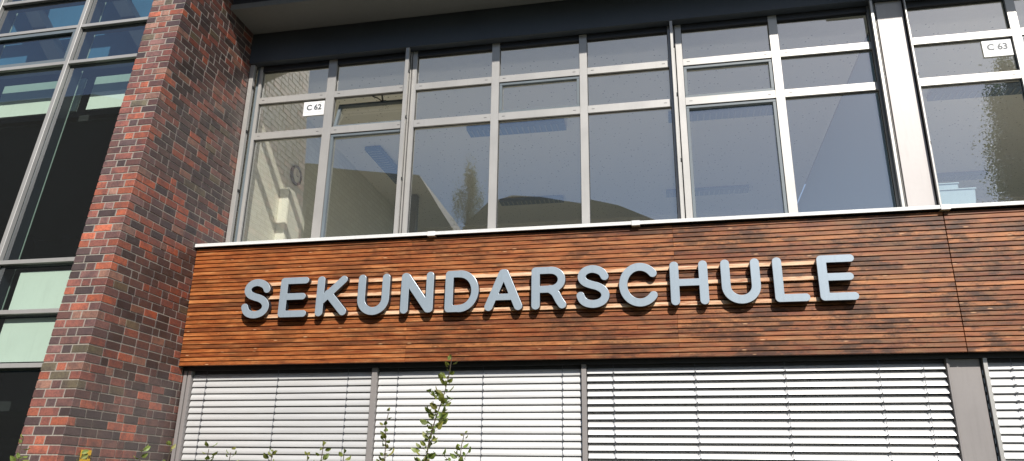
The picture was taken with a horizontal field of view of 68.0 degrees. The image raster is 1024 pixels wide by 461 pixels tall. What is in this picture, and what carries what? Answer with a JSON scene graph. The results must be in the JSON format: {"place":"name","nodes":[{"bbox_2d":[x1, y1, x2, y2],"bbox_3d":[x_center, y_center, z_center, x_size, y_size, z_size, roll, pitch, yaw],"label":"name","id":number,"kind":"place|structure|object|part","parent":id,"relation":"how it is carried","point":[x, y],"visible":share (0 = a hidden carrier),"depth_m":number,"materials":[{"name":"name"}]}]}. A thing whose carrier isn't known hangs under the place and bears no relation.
{"place":"outdoors","nodes":[
{"label":"outdoors","id":0,"kind":"place"},
{"bbox_2d":[274,188,306,239],"bbox_3d":[-3.187,0.366,10.757,0.147,1.869,0.560,-3,-19,11],"label":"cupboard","id":1,"kind":"object","parent":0,"point":[291,215],"visible":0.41,"depth_m":10.78,"materials":[{"name":"beige wood"}]},
{"bbox_3d":[-3.118,0.358,10.745,0.006,1.780,0.520,-3,-19,11],"label":"door","id":2,"kind":"part","parent":1,"relation":"part of","materials":[{"name":"beige wood"}]},
{"bbox_2d":[409,194,418,232],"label":"column","id":3,"kind":"structure","parent":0,"point":[413,218],"depth_m":14.58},
{"label":"ground","id":4,"kind":"structure","parent":0,"visible":0},
{"bbox_2d":[10,434,29,460],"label":"young shrub","id":5,"kind":"object","parent":4,"relation":"on","point":[12,458],"visible":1,"depth_m":6.18,"materials":[{"name":"green plant"}]},
{"bbox_2d":[0,0,152,460],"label":"curtain wall","id":6,"kind":"structure","parent":4,"relation":"on","point":[66,68],"depth_m":9.38,"materials":[{"name":"metal"}]},
{"bbox_2d":[76,450,88,460],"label":"young shrub","id":7,"kind":"object","parent":4,"relation":"on","point":[85,455],"visible":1,"depth_m":6.09,"materials":[{"name":"green plant"}]},
{"bbox_2d":[14,0,256,460],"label":"brick pier","id":8,"kind":"structure","parent":4,"relation":"on","point":[108,387],"depth_m":8.07,"materials":[{"name":"red brick"}]},
{"bbox_2d":[79,450,91,460],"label":"marker plate","id":9,"kind":"object","parent":8,"relation":"attached to","point":[88,457],"visible":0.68,"depth_m":7.00,"materials":[{"name":"yellow plastic"}]},
{"bbox_2d":[134,444,149,460],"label":"young shrub","id":10,"kind":"object","parent":4,"relation":"on","point":[147,448],"visible":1,"depth_m":5.96,"materials":[{"name":"green plant"}]},
{"bbox_2d":[163,441,175,460],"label":"young shrub","id":11,"kind":"object","parent":4,"relation":"on","point":[169,443],"visible":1,"depth_m":5.92,"materials":[{"name":"green plant"}]},
{"bbox_2d":[199,441,217,460],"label":"young shrub","id":12,"kind":"object","parent":4,"relation":"on","point":[207,457],"visible":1,"depth_m":5.84,"materials":[{"name":"green plant"}]},
{"bbox_2d":[226,447,238,460],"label":"young shrub","id":13,"kind":"object","parent":4,"relation":"on","point":[233,448],"visible":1,"depth_m":5.81,"materials":[{"name":"green plant"}]},
{"bbox_2d":[263,447,276,460],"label":"young shrub","id":14,"kind":"object","parent":4,"relation":"on","point":[265,456],"visible":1,"depth_m":5.74,"materials":[{"name":"green plant"}]},
{"bbox_2d":[316,441,330,460],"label":"young shrub","id":15,"kind":"object","parent":4,"relation":"on","point":[325,456],"visible":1,"depth_m":5.68,"materials":[{"name":"green plant"}]},
{"bbox_2d":[339,449,350,460],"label":"young shrub","id":16,"kind":"object","parent":4,"relation":"on","point":[341,454],"visible":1,"depth_m":5.62,"materials":[{"name":"green plant"}]},
{"bbox_2d":[376,408,393,460],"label":"young shrub","id":17,"kind":"object","parent":4,"relation":"on","point":[383,435],"visible":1,"depth_m":5.60,"materials":[{"name":"green plant"}]},
{"bbox_2d":[411,354,457,460],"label":"young shrub","id":18,"kind":"object","parent":4,"relation":"on","point":[442,417],"visible":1,"depth_m":5.57,"materials":[{"name":"green plant"}]},
{"bbox_2d":[443,431,470,460],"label":"young shrub","id":19,"kind":"object","parent":4,"relation":"on","point":[453,456],"visible":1,"depth_m":5.45,"materials":[{"name":"green plant"}]},
{"bbox_2d":[170,0,1023,460],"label":"school building","id":20,"kind":"structure","parent":4,"relation":"on","point":[862,138],"depth_m":8.87,"materials":[{"name":"wood"}]},
{"bbox_2d":[181,369,371,460],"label":"venetian blind","id":21,"kind":"object","parent":20,"relation":"hanging from","point":[272,415],"visible":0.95,"depth_m":8.11,"materials":[{"name":"silver metal"}]},
{"bbox_2d":[290,165,301,185],"bbox_3d":[-3.204,-0.818,11.267,0.036,0.300,0.300,-3,-19,11],"label":"wall clock","id":22,"kind":"object","parent":20,"relation":"attached to","point":[296,175],"depth_m":11.25,"materials":[{"name":"paint"}]},
{"bbox_2d":[303,101,324,115],"bbox_3d":[-2.581,-1.591,9.886,0.291,0.202,0.005,-3,-19,11],"label":"room sign","id":23,"kind":"object","parent":20,"relation":"attached to","point":[313,108],"visible":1,"depth_m":9.88,"materials":[{"name":"white paper"}]},
{"bbox_2d":[237,52,412,241],"bbox_3d":[-2.339,-0.946,9.689,2.146,2.708,0.204,-3,-19,11],"label":"window","id":24,"kind":"structure","parent":20,"relation":"in","point":[331,130],"depth_m":9.78,"materials":[{"name":"metal"}]},
{"bbox_2d":[365,146,397,183],"bbox_3d":[-2.174,-1.137,13.336,0.270,0.084,1.500,-3,-19,11],"label":"ceiling lamp","id":25,"kind":"object","parent":20,"relation":"attached to","point":[382,159],"visible":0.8,"depth_m":13.08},
{"bbox_2d":[373,365,581,460],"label":"venetian blind","id":26,"kind":"object","parent":20,"relation":"hanging from","point":[540,419],"visible":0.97,"depth_m":7.67,"materials":[{"name":"silver metal"}]},
{"bbox_2d":[466,119,566,137],"bbox_3d":[0.069,-1.600,11.876,1.540,0.084,0.280,-3,-19,11],"label":"ceiling lamp","id":27,"kind":"object","parent":20,"relation":"attached to","point":[524,127],"visible":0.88,"depth_m":11.82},
{"bbox_2d":[499,195,563,205],"bbox_3d":[0.386,-0.586,14.827,1.250,0.084,0.240,-3,-19,11],"label":"ceiling lamp","id":28,"kind":"object","parent":20,"relation":"attached to","point":[532,200],"visible":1,"depth_m":14.77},
{"bbox_2d":[266,276,816,299],"bbox_3d":[0.138,0.601,7.845,5.838,0.038,0.020,-3,-19,11],"label":"batten","id":29,"kind":"object","parent":20,"relation":"attached to","point":[718,281],"visible":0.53,"depth_m":7.70,"materials":[{"name":"brown wood"}]},
{"bbox_2d":[531,267,566,310],"bbox_3d":[0.379,0.593,7.748,0.357,0.445,0.068,-3,-19,11],"label":"sign letter","id":30,"kind":"object","parent":29,"relation":"attached to","point":[538,289],"visible":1,"depth_m":7.72,"materials":[{"name":"silver metal"}]},
{"bbox_2d":[576,265,609,308],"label":"sign letter","id":31,"kind":"object","parent":29,"relation":"attached to","point":[600,288],"visible":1,"depth_m":7.63,"materials":[{"name":"silver metal"}]},
{"bbox_2d":[619,263,657,307],"bbox_3d":[1.259,0.548,7.573,0.374,0.447,0.068,-3,-19,11],"label":"sign letter","id":32,"kind":"object","parent":29,"relation":"attached to","point":[627,296],"visible":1,"depth_m":7.55,"materials":[{"name":"silver metal"}]},
{"bbox_2d":[669,260,708,306],"bbox_3d":[1.744,0.523,7.476,0.364,0.443,0.068,-3,-19,11],"label":"sign letter","id":33,"kind":"object","parent":29,"relation":"attached to","point":[700,282],"visible":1,"depth_m":7.45,"materials":[{"name":"silver metal"}]},
{"bbox_2d":[720,258,760,304],"bbox_3d":[2.223,0.500,7.381,0.365,0.447,0.068,-3,-19,11],"label":"sign letter","id":34,"kind":"object","parent":29,"relation":"attached to","point":[731,296],"visible":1,"depth_m":7.34,"materials":[{"name":"silver metal"}]},
{"bbox_2d":[815,254,858,301],"bbox_3d":[3.085,0.453,7.210,0.342,0.443,0.068,-3,-19,11],"label":"sign letter","id":35,"kind":"object","parent":29,"relation":"attached to","point":[824,277],"visible":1,"depth_m":7.19,"materials":[{"name":"silver metal"}]},
{"bbox_2d":[270,261,814,285],"bbox_3d":[0.140,0.457,7.894,5.838,0.038,0.020,-3,-19,11],"label":"batten","id":36,"kind":"object","parent":20,"relation":"attached to","point":[795,263],"visible":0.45,"depth_m":7.78,"materials":[{"name":"brown wood"}]},
{"bbox_2d":[264,297,821,318],"bbox_3d":[0.134,0.801,7.776,5.838,0.038,0.020,-3,-19,11],"label":"batten","id":37,"kind":"object","parent":20,"relation":"attached to","point":[720,302],"visible":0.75,"depth_m":7.71,"materials":[{"name":"brown wood"}]},
{"bbox_2d":[241,279,272,319],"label":"sign letter","id":38,"kind":"object","parent":37,"relation":"attached to","point":[251,294],"visible":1,"depth_m":8.35,"materials":[{"name":"grey metal"}]},
{"bbox_2d":[278,277,311,318],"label":"sign letter","id":39,"kind":"object","parent":37,"relation":"attached to","point":[286,296],"visible":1,"depth_m":8.27,"materials":[{"name":"grey metal"}]},
{"bbox_2d":[315,276,349,317],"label":"sign letter","id":40,"kind":"object","parent":37,"relation":"attached to","point":[324,296],"visible":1,"depth_m":8.19,"materials":[{"name":"grey metal"}]},
{"bbox_2d":[357,274,391,315],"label":"sign letter","id":41,"kind":"object","parent":37,"relation":"attached to","point":[381,307],"visible":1,"depth_m":8.08,"materials":[{"name":"grey metal"}]},
{"bbox_2d":[400,272,435,314],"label":"sign letter","id":42,"kind":"object","parent":37,"relation":"attached to","point":[409,284],"visible":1,"depth_m":7.99,"materials":[{"name":"grey metal"}]},
{"bbox_2d":[444,270,479,313],"bbox_3d":[-0.517,0.640,7.925,0.360,0.448,0.068,-3,-19,11],"label":"sign letter","id":43,"kind":"object","parent":37,"relation":"attached to","point":[469,304],"visible":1,"depth_m":7.89,"materials":[{"name":"grey metal"}]},
{"bbox_2d":[484,269,522,311],"bbox_3d":[-0.082,0.620,7.838,0.396,0.438,0.068,-3,-19,11],"label":"sign letter","id":44,"kind":"object","parent":37,"relation":"attached to","point":[501,280],"visible":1,"depth_m":7.80,"materials":[{"name":"grey metal"}]},
{"bbox_2d":[771,257,809,303],"bbox_3d":[2.675,0.475,7.292,0.316,0.443,0.068,-3,-19,11],"label":"sign letter","id":45,"kind":"object","parent":37,"relation":"attached to","point":[780,297],"visible":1,"depth_m":7.25,"materials":[{"name":"silver metal"}]},
{"bbox_2d":[402,26,684,232],"bbox_3d":[0.324,-1.105,9.098,3.290,2.708,0.076,-3,-19,11],"label":"window","id":46,"kind":"structure","parent":20,"relation":"in","point":[582,109],"depth_m":9.24,"materials":[{"name":"metal"}]},
{"bbox_2d":[666,185,748,197],"bbox_3d":[3.654,-0.737,14.231,1.500,0.084,0.250,-3,-19,11],"label":"ceiling lamp","id":47,"kind":"object","parent":20,"relation":"attached to","point":[719,190],"visible":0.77,"depth_m":14.14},
{"bbox_2d":[668,104,772,122],"bbox_3d":[3.117,-1.747,11.301,1.550,0.084,0.260,-3,-19,11],"label":"ceiling lamp","id":48,"kind":"object","parent":20,"relation":"attached to","point":[732,112],"visible":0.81,"depth_m":11.23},
{"bbox_2d":[587,360,960,460],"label":"venetian blind","id":49,"kind":"object","parent":20,"relation":"hanging from","point":[618,442],"visible":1,"depth_m":7.13,"materials":[{"name":"silver metal"}]},
{"bbox_2d":[674,6,899,217],"bbox_3d":[3.039,-1.245,8.560,2.228,2.708,0.076,-3,-19,11],"label":"window","id":50,"kind":"structure","parent":20,"relation":"in","point":[776,95],"depth_m":8.71,"materials":[{"name":"metal"}]},
{"bbox_2d":[938,182,958,188],"bbox_3d":[4.679,-0.280,8.350,0.446,0.436,0.200,-3,-19,11],"label":"storage box","id":51,"kind":"object","parent":20,"relation":"on","point":[948,185],"visible":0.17,"depth_m":8.30,"materials":[{"name":"white plastic"}]},
{"bbox_2d":[939,187,975,203],"bbox_3d":[4.716,-0.285,8.085,0.401,0.276,0.200,-3,-19,11],"label":"storage box","id":52,"kind":"object","parent":20,"relation":"on","point":[959,196],"visible":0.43,"depth_m":8.02,"materials":[{"name":"white plastic"}]},
{"bbox_2d":[937,171,988,181],"bbox_3d":[7.719,-0.947,13.425,1.200,0.084,0.250,-3,-19,11],"label":"ceiling lamp","id":53,"kind":"object","parent":20,"relation":"attached to","point":[960,176],"visible":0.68,"depth_m":13.32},
{"bbox_2d":[905,0,1023,203],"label":"window","id":54,"kind":"structure","parent":20,"relation":"in","point":[1013,32],"depth_m":8.34,"materials":[{"name":"metal"}]},
{"bbox_2d":[926,82,1021,100],"bbox_3d":[6.678,-1.948,10.546,1.620,0.084,0.240,-3,-19,11],"label":"ceiling lamp","id":55,"kind":"object","parent":20,"relation":"attached to","point":[975,91],"visible":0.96,"depth_m":10.54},
{"bbox_2d":[981,39,1013,56],"bbox_3d":[5.320,-2.001,8.319,0.291,0.203,0.005,-3,-19,11],"label":"room sign","id":56,"kind":"object","parent":20,"relation":"attached to","point":[994,48],"visible":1,"depth_m":8.32,"materials":[{"name":"white paper"}]},
{"bbox_2d":[988,359,1023,460],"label":"venetian blind","id":57,"kind":"object","parent":20,"relation":"hanging from","point":[1012,432],"visible":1,"depth_m":6.76,"materials":[{"name":"silver metal"}]}
]}

